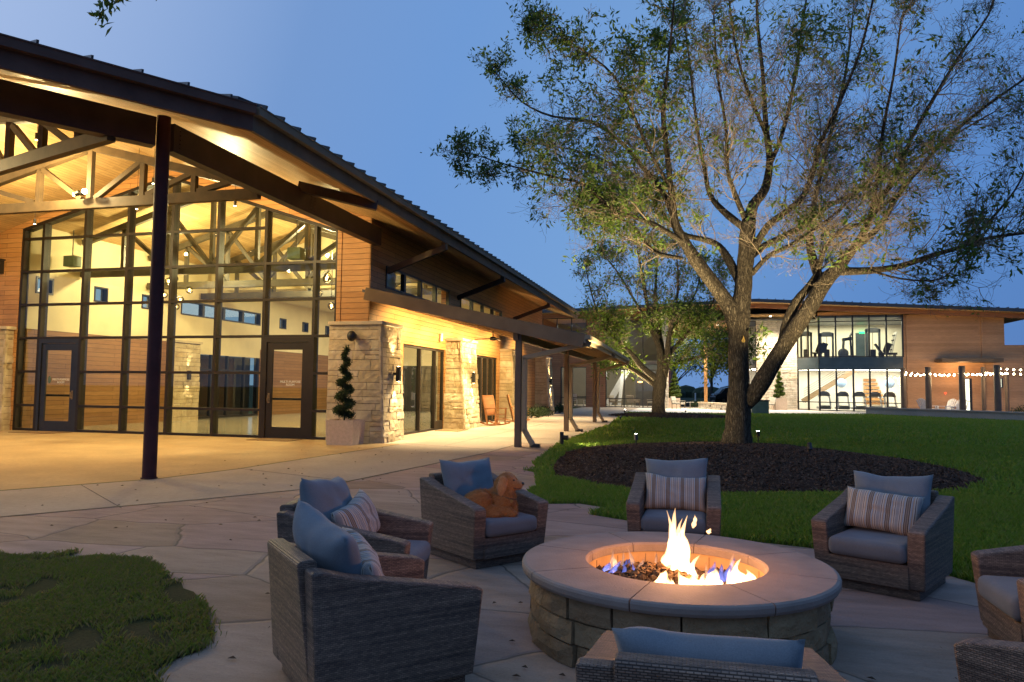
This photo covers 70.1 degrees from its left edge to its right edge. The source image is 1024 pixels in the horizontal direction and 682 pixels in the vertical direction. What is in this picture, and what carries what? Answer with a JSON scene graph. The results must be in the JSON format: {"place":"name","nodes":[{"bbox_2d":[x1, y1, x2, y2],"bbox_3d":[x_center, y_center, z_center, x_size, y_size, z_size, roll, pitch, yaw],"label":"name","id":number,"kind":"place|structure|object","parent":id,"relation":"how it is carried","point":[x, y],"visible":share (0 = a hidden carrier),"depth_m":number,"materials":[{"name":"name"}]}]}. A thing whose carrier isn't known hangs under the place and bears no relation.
{"place":"outdoors","nodes":[
{"label":"outdoors","id":0,"kind":"place"},
{"bbox_2d":[87,0,156,36],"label":"overhanging branch","id":1,"kind":"object","parent":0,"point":[101,14],"visible":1,"depth_m":7.48,"materials":[{"name":"green plant"}]},
{"bbox_2d":[0,430,396,489],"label":"porch floor","id":2,"kind":"structure","parent":0,"point":[31,460],"depth_m":14.73,"materials":[{"name":"concrete"}]},
{"bbox_2d":[8,431,70,433],"bbox_3d":[-13.505,2.611,20.895,1.500,0.013,0.700,0,-4,14],"label":"door mat","id":3,"kind":"object","parent":2,"relation":"on","point":[47,432],"depth_m":20.74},
{"bbox_2d":[248,438,301,441],"bbox_3d":[-6.188,2.573,19.035,1.200,0.013,0.700,0,-4,14],"label":"door mat","id":4,"kind":"object","parent":2,"relation":"on","point":[269,439],"depth_m":18.98,"materials":[{"name":"brown"}]},
{"bbox_2d":[0,33,629,479],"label":"event hall","id":5,"kind":"structure","parent":2,"relation":"on","point":[420,299],"depth_m":21.00,"materials":[{"name":"brown wood"}]},
{"bbox_2d":[35,276,53,295],"bbox_3d":[-14.633,-1.715,22.759,0.200,0.530,0.640,0,-4,14],"label":"window","id":6,"kind":"structure","parent":5,"relation":"in","point":[51,281],"depth_m":22.99,"materials":[{"name":"blue glass"}]},
{"bbox_2d":[35,339,78,431],"bbox_3d":[-13.377,1.304,21.557,1.426,2.720,0.243,0,-4,14],"label":"door","id":7,"kind":"structure","parent":5,"relation":"in","point":[45,345],"depth_m":21.56,"materials":[{"name":"brown metal"}]},
{"bbox_2d":[63,230,81,267],"bbox_3d":[-13.862,-2.920,23.056,0.420,1.170,0.300,0,-4,14],"label":"hanging speaker","id":8,"kind":"object","parent":5,"relation":"hanging from","point":[72,261],"visible":1,"depth_m":22.92},
{"bbox_2d":[73,189,86,196],"bbox_3d":[-8.803,-3.023,14.899,0.383,0.132,0.128,-1,-4,25],"label":"flood lamp","id":9,"kind":"object","parent":5,"relation":"attached to","point":[82,192],"visible":1,"depth_m":14.88,"materials":[{"name":"beige"}]},
{"bbox_2d":[94,286,108,301],"bbox_3d":[-14.086,-1.573,24.906,0.200,0.530,0.600,0,-4,14],"label":"window","id":10,"kind":"structure","parent":5,"relation":"in","point":[105,291],"depth_m":25.11,"materials":[{"name":"blue glass"}]},
{"bbox_2d":[164,278,192,309],"bbox_3d":[-11.372,-2.143,24.705,1.074,2.200,0.992,0,-4,14],"label":"chandelier","id":11,"kind":"object","parent":5,"relation":"hanging from","point":[177,296],"visible":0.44,"depth_m":24.78,"materials":[{"name":"brown"}]},
{"bbox_2d":[181,303,260,325],"bbox_3d":[-12.442,-1.163,31.368,0.200,0.580,5.400,0,-4,14],"label":"window","id":12,"kind":"structure","parent":5,"relation":"in","point":[201,313],"depth_m":31.45,"materials":[{"name":"blue glass"}]},
{"bbox_2d":[279,318,286,328],"bbox_3d":[-11.309,-0.845,35.815,0.200,0.510,0.600,0,-4,14],"label":"window","id":13,"kind":"structure","parent":5,"relation":"in","point":[284,321],"depth_m":36.04,"materials":[{"name":"blue glass"}]},
{"bbox_2d":[261,337,310,438],"bbox_3d":[-6.055,1.266,19.696,1.426,2.720,0.243,0,-4,14],"label":"door","id":14,"kind":"structure","parent":5,"relation":"in","point":[282,343],"depth_m":19.67,"materials":[{"name":"brown metal"}]},
{"bbox_2d":[287,220,304,260],"bbox_3d":[-6.225,-2.930,21.113,0.420,1.170,0.300,0,-4,14],"label":"hanging speaker","id":15,"kind":"object","parent":5,"relation":"hanging from","point":[296,253],"visible":0.94,"depth_m":20.97},
{"bbox_2d":[302,322,308,332],"bbox_3d":[-10.792,-0.712,37.846,0.200,0.510,0.600,0,-4,14],"label":"window","id":16,"kind":"structure","parent":5,"relation":"in","point":[306,324],"depth_m":38.06,"materials":[{"name":"blue glass"}]},
{"bbox_2d":[320,250,334,309],"bbox_3d":[-5.751,-2.102,23.272,1.074,2.200,0.992,0,-4,14],"label":"chandelier","id":17,"kind":"object","parent":5,"relation":"hanging from","point":[327,282],"visible":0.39,"depth_m":23.31,"materials":[{"name":"brown"}]},
{"bbox_2d":[385,266,449,304],"bbox_3d":[-2.870,-1.602,22.756,0.120,0.620,5.300,0,-4,14],"label":"window","id":18,"kind":"structure","parent":5,"relation":"in","point":[420,282],"depth_m":22.68,"materials":[{"name":"clear glass"}]},
{"bbox_2d":[403,344,443,434],"bbox_3d":[-2.802,1.531,23.101,0.191,2.690,3.700,0,-4,14],"label":"sliding door","id":19,"kind":"structure","parent":5,"relation":"in","point":[435,425],"depth_m":23.99,"materials":[{"name":"brown metal"}]},
{"bbox_2d":[460,297,501,315],"bbox_3d":[-1.202,-1.171,29.309,0.120,0.620,5.750,0,-4,14],"label":"window","id":20,"kind":"structure","parent":5,"relation":"in","point":[471,301],"depth_m":29.24,"materials":[{"name":"clear glass"}]},
{"bbox_2d":[477,355,495,421],"bbox_3d":[-1.087,1.979,29.899,0.160,2.690,3.050,0,-4,14],"label":"sliding door","id":21,"kind":"structure","parent":5,"relation":"in","point":[489,370],"depth_m":29.78,"materials":[{"name":"brown metal"}]},
{"bbox_2d":[474,331,512,340],"bbox_3d":[-0.644,-0.230,25.466,1.518,0.450,1.450,0,-4,14],"label":"ceiling fan","id":22,"kind":"object","parent":5,"relation":"hanging from","point":[492,338],"visible":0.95,"depth_m":25.37,"materials":[{"name":"brown metal"}]},
{"bbox_2d":[325,419,364,445],"bbox_3d":[-4.084,2.231,17.902,0.720,0.600,0.720,0,-4,12],"label":"planter box","id":23,"kind":"object","parent":2,"relation":"on","point":[347,432],"visible":1,"depth_m":17.59,"materials":[{"name":"concrete"}]},
{"bbox_2d":[332,344,355,419],"bbox_3d":[-4.117,1.017,18.005,0.625,1.907,0.664,0,-4,14],"label":"spiral topiary","id":24,"kind":"object","parent":23,"relation":"in","point":[345,400],"visible":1,"depth_m":17.94,"materials":[{"name":"green plant"}]},
{"bbox_2d":[0,407,635,516],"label":"walkway","id":25,"kind":"structure","parent":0,"point":[436,445],"depth_m":12.11,"materials":[{"name":"concrete"}]},
{"bbox_2d":[480,395,509,425],"bbox_3d":[-0.654,2.600,27.425,1.097,1.124,0.641,-3,-5,42],"label":"rocking chair","id":26,"kind":"object","parent":25,"relation":"on","point":[490,409],"visible":1,"depth_m":27.46,"materials":[{"name":"brown wood"}]},
{"bbox_2d":[506,395,530,421],"bbox_3d":[0.191,2.794,30.350,1.097,1.124,0.641,1,-4,-8],"label":"rocking chair","id":27,"kind":"object","parent":25,"relation":"on","point":[510,406],"visible":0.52,"depth_m":30.09,"materials":[{"name":"brown wood"}]},
{"bbox_2d":[527,407,543,417],"bbox_3d":[0.861,3.429,34.693,1.332,0.690,1.320,0,-4,14],"label":"shrub","id":28,"kind":"object","parent":25,"relation":"on","point":[532,411],"visible":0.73,"depth_m":34.55,"materials":[{"name":"green plant"}]},
{"bbox_2d":[530,403,549,416],"bbox_3d":[1.355,3.511,36.431,1.267,0.788,1.217,0,-4,14],"label":"shrub","id":29,"kind":"object","parent":25,"relation":"on","point":[544,413],"visible":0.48,"depth_m":36.29,"materials":[{"name":"green plant"}]},
{"bbox_2d":[554,401,563,412],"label":"shrub","id":30,"kind":"object","parent":25,"relation":"on","point":[560,409],"visible":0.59,"depth_m":41.29,"materials":[{"name":"green plant"}]},
{"bbox_2d":[435,429,468,431],"bbox_3d":[-1.974,2.935,24.039,0.800,0.015,1.100,0,-4,14],"label":"door mat","id":31,"kind":"object","parent":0,"point":[456,430],"depth_m":23.78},
{"bbox_2d":[249,385,726,407],"bbox_3d":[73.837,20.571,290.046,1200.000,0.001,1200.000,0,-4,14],"label":"ground","id":32,"kind":"structure","parent":0,"point":[251,398],"depth_m":88.24,"materials":[{"name":"concrete"}]},
{"bbox_2d":[674,338,700,380],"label":"background tree","id":33,"kind":"object","parent":32,"relation":"on","point":[681,376],"visible":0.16,"depth_m":81.84,"materials":[{"name":"green plant"}]},
{"bbox_2d":[677,385,727,397],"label":"hedge","id":34,"kind":"object","parent":32,"relation":"on","point":[687,391],"visible":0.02,"depth_m":123.64,"materials":[{"name":"plant"}]},
{"bbox_2d":[690,340,724,400],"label":"background tree","id":35,"kind":"object","parent":32,"relation":"on","point":[711,386],"visible":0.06,"depth_m":92.20,"materials":[{"name":"green plant"}]},
{"bbox_2d":[710,387,727,402],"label":"parked car","id":36,"kind":"object","parent":32,"relation":"on","point":[719,395],"visible":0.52,"depth_m":74.54,"materials":[{"name":"paint"}]},
{"bbox_2d":[542,298,1023,411],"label":"fitness building","id":37,"kind":"structure","parent":32,"relation":"on","point":[942,343],"depth_m":51.85,"materials":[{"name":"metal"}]},
{"bbox_2d":[546,318,586,334],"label":"lobby window","id":38,"kind":"structure","parent":37,"relation":"in","point":[546,318],"depth_m":56.36,"materials":[{"name":"brown metal"}]},
{"bbox_2d":[560,367,585,405],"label":"lobby window","id":39,"kind":"structure","parent":37,"relation":"in","point":[561,397],"depth_m":56.18,"materials":[{"name":"brown metal"}]},
{"bbox_2d":[608,395,621,405],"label":"lobby armchair","id":40,"kind":"object","parent":37,"relation":"on","point":[611,400],"visible":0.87,"depth_m":56.73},
{"bbox_2d":[606,317,656,407],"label":"lobby window","id":41,"kind":"structure","parent":37,"relation":"in","point":[624,398],"depth_m":54.96,"materials":[{"name":"brown metal"}]},
{"bbox_2d":[626,395,639,406],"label":"lobby armchair","id":42,"kind":"object","parent":37,"relation":"on","point":[631,401],"visible":0.95,"depth_m":56.96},
{"bbox_2d":[800,331,823,356],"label":"weight machine","id":43,"kind":"object","parent":37,"relation":"on","point":[804,333],"visible":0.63,"depth_m":54.70,"materials":[{"name":"metal"}]},
{"bbox_2d":[817,391,831,408],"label":"treadmill","id":44,"kind":"object","parent":37,"relation":"on","point":[825,393],"visible":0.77,"depth_m":53.18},
{"bbox_2d":[820,332,833,355],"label":"weight machine","id":45,"kind":"object","parent":37,"relation":"on","point":[825,351],"visible":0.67,"depth_m":54.42,"materials":[{"name":"metal"}]},
{"bbox_2d":[837,378,846,387],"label":"exercise ball","id":46,"kind":"object","parent":37,"relation":"on","point":[841,382],"visible":0.94,"depth_m":55.22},
{"bbox_2d":[835,391,849,409],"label":"treadmill","id":47,"kind":"object","parent":37,"relation":"on","point":[842,393],"visible":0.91,"depth_m":52.85,"materials":[{"name":"metal"}]},
{"bbox_2d":[838,332,856,355],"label":"elliptical trainer","id":48,"kind":"object","parent":37,"relation":"on","point":[842,351],"visible":0.69,"depth_m":53.91,"materials":[{"name":"metal"}]},
{"bbox_2d":[851,392,866,409],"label":"treadmill","id":49,"kind":"object","parent":37,"relation":"on","point":[860,394],"visible":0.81,"depth_m":52.56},
{"bbox_2d":[855,333,867,355],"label":"inner door","id":50,"kind":"structure","parent":37,"relation":"in","point":[860,338],"depth_m":57.52,"materials":[{"name":"glass"}]},
{"bbox_2d":[867,392,882,406],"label":"treadmill","id":51,"kind":"object","parent":37,"relation":"on","point":[876,394],"visible":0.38,"depth_m":52.41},
{"bbox_2d":[864,328,891,355],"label":"weight machine","id":52,"kind":"object","parent":37,"relation":"on","point":[873,351],"visible":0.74,"depth_m":53.87,"materials":[{"name":"metal"}]},
{"bbox_2d":[874,343,896,355],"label":"weight bench","id":53,"kind":"object","parent":37,"relation":"on","point":[879,349],"visible":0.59,"depth_m":53.49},
{"bbox_2d":[884,379,894,387],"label":"exercise ball","id":54,"kind":"object","parent":37,"relation":"on","point":[891,383],"visible":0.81,"depth_m":54.37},
{"bbox_2d":[882,392,897,407],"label":"treadmill","id":55,"kind":"object","parent":37,"relation":"on","point":[892,394],"visible":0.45,"depth_m":52.15,"materials":[{"name":"plastic"}]},
{"bbox_2d":[888,332,897,355],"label":"leaning rack","id":56,"kind":"object","parent":37,"relation":"on","point":[894,335],"visible":0.66,"depth_m":54.26,"materials":[{"name":"metal"}]},
{"bbox_2d":[965,378,972,409],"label":"lit door","id":57,"kind":"structure","parent":37,"relation":"in","point":[968,381],"depth_m":49.31,"materials":[{"name":"white"}]},
{"bbox_2d":[0,443,991,681],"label":"patio","id":58,"kind":"structure","parent":0,"point":[883,638],"depth_m":5.31,"materials":[{"name":"concrete"}]},
{"bbox_2d":[0,547,226,681],"bbox_3d":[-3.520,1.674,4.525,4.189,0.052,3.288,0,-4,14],"label":"grass patch","id":59,"kind":"object","parent":58,"relation":"on","point":[68,605],"visible":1,"depth_m":4.45,"materials":[{"name":"plant"}]},
{"bbox_2d":[276,498,432,578],"bbox_3d":[-1.031,1.409,4.903,0.888,0.675,0.780,0,-4,6],"label":"wicker armchair","id":60,"kind":"object","parent":58,"relation":"on","point":[398,533],"visible":0.29,"depth_m":4.88,"materials":[{"name":"wicker"}]},
{"bbox_2d":[299,476,351,521],"bbox_3d":[-1.222,1.135,4.922,0.231,0.460,0.575,-17,-12,3],"label":"back pillow","id":61,"kind":"object","parent":60,"relation":"on","point":[325,498],"visible":0.52,"depth_m":4.76,"materials":[{"name":"fabric"}]},
{"bbox_2d":[331,489,379,531],"bbox_3d":[-1.033,1.218,4.955,0.174,0.330,0.545,-24,2,8],"label":"lumbar cushion","id":62,"kind":"object","parent":60,"relation":"on","point":[358,510],"visible":0.74,"depth_m":4.87,"materials":[{"name":"fabric"}]},
{"bbox_2d":[267,538,482,681],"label":"wicker armchair","id":63,"kind":"object","parent":58,"relation":"on","point":[402,620],"visible":0.99,"depth_m":3.31,"materials":[{"name":"wicker"}]},
{"bbox_2d":[292,499,361,573],"bbox_3d":[-0.888,1.058,3.532,0.235,0.460,0.575,-17,18,-27],"label":"back pillow","id":64,"kind":"object","parent":63,"relation":"on","point":[322,540],"visible":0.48,"depth_m":3.37,"materials":[{"name":"fabric"}]},
{"bbox_2d":[342,526,384,575],"bbox_3d":[-0.718,1.146,3.608,0.199,0.330,0.545,-25,15,-28],"label":"lumbar cushion","id":65,"kind":"object","parent":63,"relation":"on","point":[371,565],"visible":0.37,"depth_m":3.48,"materials":[{"name":"fabric"}]},
{"bbox_2d":[1,452,957,679],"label":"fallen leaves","id":66,"kind":"object","parent":58,"relation":"on","point":[563,674],"visible":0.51,"depth_m":4.83,"materials":[{"name":"plant"}]},
{"bbox_2d":[420,472,547,568],"bbox_3d":[-0.257,1.506,6.314,0.780,0.675,0.888,4,-5,-39],"label":"wicker armchair","id":67,"kind":"object","parent":58,"relation":"on","point":[467,532],"visible":0.85,"depth_m":6.02,"materials":[{"name":"wicker"}]},
{"bbox_2d":[439,457,493,495],"bbox_3d":[-0.393,1.273,6.502,0.575,0.460,0.220,4,-23,-39],"label":"back pillow","id":68,"kind":"object","parent":67,"relation":"on","point":[463,478],"visible":0.69,"depth_m":6.42,"materials":[{"name":"fabric"}]},
{"bbox_2d":[464,471,523,517],"bbox_3d":[-0.175,1.295,6.171,0.558,0.404,0.382,1,-4,0],"label":"dog","id":69,"kind":"object","parent":67,"relation":"on","point":[498,499],"visible":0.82,"depth_m":6.07},
{"bbox_2d":[626,472,720,535],"bbox_3d":[1.452,1.536,6.493,0.780,0.675,0.888,0,-4,15],"label":"wicker armchair","id":70,"kind":"object","parent":58,"relation":"on","point":[640,517],"visible":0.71,"depth_m":6.17,"materials":[{"name":"wicker"}]},
{"bbox_2d":[644,473,706,512],"bbox_3d":[1.465,1.361,6.545,0.545,0.330,0.187,0,-28,15],"label":"lumbar cushion","id":71,"kind":"object","parent":70,"relation":"on","point":[676,493],"visible":1,"depth_m":6.48,"materials":[{"name":"fabric"}]},
{"bbox_2d":[645,458,707,505],"bbox_3d":[1.504,1.294,6.689,0.575,0.460,0.231,-2,-22,15],"label":"back pillow","id":72,"kind":"object","parent":70,"relation":"on","point":[695,468],"visible":0.41,"depth_m":6.65,"materials":[{"name":"fabric"}]},
{"bbox_2d":[522,531,841,667],"bbox_3d":[0.974,1.523,4.367,1.830,0.430,1.830,0,-4,14],"label":"fire pit","id":73,"kind":"object","parent":58,"relation":"on","point":[583,600],"visible":0.84,"depth_m":3.88,"materials":[{"name":"stone"}]},
{"bbox_2d":[608,515,750,584],"bbox_3d":[0.935,1.247,4.197,0.933,0.500,0.645,0,-4,14],"label":"fire","id":74,"kind":"object","parent":73,"relation":"in","point":[713,574],"visible":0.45,"depth_m":4.36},
{"bbox_2d":[575,630,849,681],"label":"wicker armchair","id":75,"kind":"object","parent":58,"relation":"on","point":[603,659],"visible":0.91,"depth_m":2.06,"materials":[{"name":"wicker"}]},
{"bbox_2d":[612,626,804,667],"bbox_3d":[0.609,1.093,2.238,0.560,0.460,0.235,-6,13,13],"label":"back pillow","id":76,"kind":"object","parent":75,"relation":"on","point":[739,649],"visible":0.5,"depth_m":2.17,"materials":[{"name":"fabric"}]},
{"bbox_2d":[811,486,954,600],"bbox_3d":[2.830,1.492,5.554,0.780,0.675,0.888,-3,-5,43],"label":"wicker armchair","id":77,"kind":"object","parent":58,"relation":"on","point":[916,563],"visible":0.84,"depth_m":5.27,"materials":[{"name":"wicker"}]},
{"bbox_2d":[844,486,924,535],"bbox_3d":[2.831,1.306,5.594,0.545,0.330,0.192,0,-27,43],"label":"lumbar cushion","id":78,"kind":"object","parent":77,"relation":"on","point":[894,513],"visible":0.95,"depth_m":5.53,"materials":[{"name":"fabric"}]},
{"bbox_2d":[852,470,933,526],"bbox_3d":[2.983,1.260,5.728,0.575,0.460,0.226,-7,-26,43],"label":"back pillow","id":79,"kind":"object","parent":77,"relation":"on","point":[916,486],"visible":0.42,"depth_m":5.67,"materials":[{"name":"fabric"}]},
{"bbox_2d":[954,638,1023,681],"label":"wicker armchair","id":80,"kind":"object","parent":58,"relation":"on","point":[984,660],"visible":1,"depth_m":2.73,"materials":[{"name":"wicker"}]},
{"bbox_2d":[971,545,1023,641],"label":"wicker armchair","id":81,"kind":"object","parent":58,"relation":"on","point":[998,573],"visible":1,"depth_m":4.20,"materials":[{"name":"wicker"}]},
{"bbox_2d":[0,407,1022,582],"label":"lawn","id":82,"kind":"structure","parent":0,"point":[250,412],"depth_m":14.48,"materials":[{"name":"plant"}]},
{"bbox_2d":[560,432,568,444],"bbox_3d":[1.303,2.452,18.324,0.211,0.340,0.117,-1,-4,24],"label":"path light","id":83,"kind":"object","parent":82,"relation":"on","point":[563,437],"visible":0.83,"depth_m":18.29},
{"bbox_2d":[608,412,724,418],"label":"bark mulch","id":84,"kind":"object","parent":82,"relation":"on","point":[668,414],"visible":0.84,"depth_m":37.75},
{"bbox_2d":[565,223,765,412],"bbox_3d":[8.232,-1.396,39.981,10.501,11.310,6.383,0,-4,14],"label":"oak tree","id":85,"kind":"object","parent":84,"relation":"on","point":[613,321],"visible":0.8,"depth_m":39.44,"materials":[{"name":"green plant"}]},
{"bbox_2d":[551,441,984,493],"bbox_3d":[4.764,2.369,15.071,7.678,0.183,10.799,0,-4,14],"label":"mulch bed","id":86,"kind":"object","parent":82,"relation":"on","point":[756,476],"visible":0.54,"depth_m":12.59,"materials":[{"name":"wood"}]},
{"bbox_2d":[420,0,1023,443],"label":"oak tree","id":87,"kind":"object","parent":86,"relation":"on","point":[614,200],"visible":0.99,"depth_m":18.18,"materials":[{"name":"green plant"}]},
{"bbox_2d":[865,407,1023,419],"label":"retaining wall","id":88,"kind":"structure","parent":82,"relation":"on","point":[999,415],"depth_m":40.52,"materials":[{"name":"concrete"}]},
{"bbox_2d":[0,0,1023,388],"label":"sky","id":89,"kind":"structure","parent":0,"point":[377,83],"materials":[{"name":"blue"}]},
{"bbox_2d":[629,406,865,413],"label":"terrace","id":90,"kind":"structure","parent":0,"point":[691,409],"depth_m":49.20,"materials":[{"name":"concrete"}]},
{"bbox_2d":[669,398,679,407],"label":"planter box","id":91,"kind":"object","parent":90,"relation":"on","point":[671,405],"visible":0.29,"depth_m":54.56,"materials":[{"name":"concrete"}]},
{"bbox_2d":[668,371,681,397],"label":"spiral topiary","id":92,"kind":"object","parent":91,"relation":"in","point":[674,389],"visible":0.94,"depth_m":54.88,"materials":[{"name":"plant"}]},
{"bbox_2d":[670,396,684,408],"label":"patio armchair","id":93,"kind":"object","parent":90,"relation":"on","point":[674,400],"visible":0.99,"depth_m":52.58,"materials":[{"name":"fabric"}]},
{"bbox_2d":[690,398,703,407],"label":"shrub","id":94,"kind":"object","parent":90,"relation":"on","point":[696,403],"visible":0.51,"depth_m":56.46,"materials":[{"name":"green plant"}]},
{"bbox_2d":[697,402,726,409],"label":"stone bench wall","id":95,"kind":"structure","parent":90,"relation":"on","point":[713,405],"depth_m":52.30,"materials":[{"name":"stone"}]},
{"bbox_2d":[751,400,769,413],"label":"stone counter","id":96,"kind":"object","parent":90,"relation":"on","point":[761,406],"visible":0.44,"depth_m":44.13,"materials":[{"name":"stone"}]},
{"bbox_2d":[768,398,775,409],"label":"patio armchair","id":97,"kind":"object","parent":90,"relation":"on","point":[772,401],"visible":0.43,"depth_m":52.28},
{"bbox_2d":[772,398,786,409],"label":"planter box","id":98,"kind":"object","parent":90,"relation":"on","point":[781,403],"visible":0.82,"depth_m":52.69,"materials":[{"name":"concrete"}]},
{"bbox_2d":[773,371,785,397],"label":"spiral topiary","id":99,"kind":"object","parent":98,"relation":"in","point":[779,390],"visible":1,"depth_m":53.09,"materials":[{"name":"plant"}]},
{"bbox_2d":[523,434,1023,495],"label":"lawn grass","id":100,"kind":"structure","parent":0,"point":[971,458],"depth_m":16.54,"materials":[{"name":"plant"}]},
{"bbox_2d":[526,474,1023,581],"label":"lawn grass","id":101,"kind":"structure","parent":0,"point":[757,516],"depth_m":8.43,"materials":[{"name":"plant"}]},
{"bbox_2d":[578,411,1023,446],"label":"lawn grass","id":102,"kind":"structure","parent":0,"point":[919,428],"depth_m":27.18,"materials":[{"name":"plant"}]},
{"label":"side yard","id":103,"kind":"structure","parent":0,"visible":0},
{"bbox_2d":[900,368,906,407],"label":"light post","id":104,"kind":"object","parent":103,"relation":"on","point":[903,388],"visible":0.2,"depth_m":47.01,"materials":[{"name":"paint"}]},
{"bbox_2d":[916,398,936,408],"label":"adirondack chair","id":105,"kind":"object","parent":103,"relation":"on","point":[923,403],"visible":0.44,"depth_m":45.98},
{"bbox_2d":[925,367,931,408],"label":"light post","id":106,"kind":"object","parent":103,"relation":"on","point":[928,393],"visible":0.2,"depth_m":44.86,"materials":[{"name":"metal"}]},
{"bbox_2d":[937,399,957,409],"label":"adirondack chair","id":107,"kind":"object","parent":103,"relation":"on","point":[950,402],"visible":0.48,"depth_m":45.28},
{"bbox_2d":[958,366,965,409],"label":"light post","id":108,"kind":"object","parent":103,"relation":"on","point":[962,389],"visible":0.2,"depth_m":42.18,"materials":[{"name":"metal"}]},
{"bbox_2d":[981,367,985,410],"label":"light post","id":109,"kind":"object","parent":103,"relation":"on","point":[983,390],"visible":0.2,"depth_m":43.72,"materials":[{"name":"metal"}]},
{"bbox_2d":[993,365,1001,410],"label":"light post","id":110,"kind":"object","parent":103,"relation":"on","point":[997,388],"visible":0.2,"depth_m":40.42,"materials":[{"name":"paint"}]},
{"bbox_2d":[1004,367,1009,410],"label":"light post","id":111,"kind":"object","parent":103,"relation":"on","point":[1007,402],"visible":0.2,"depth_m":44.30,"materials":[{"name":"paint"}]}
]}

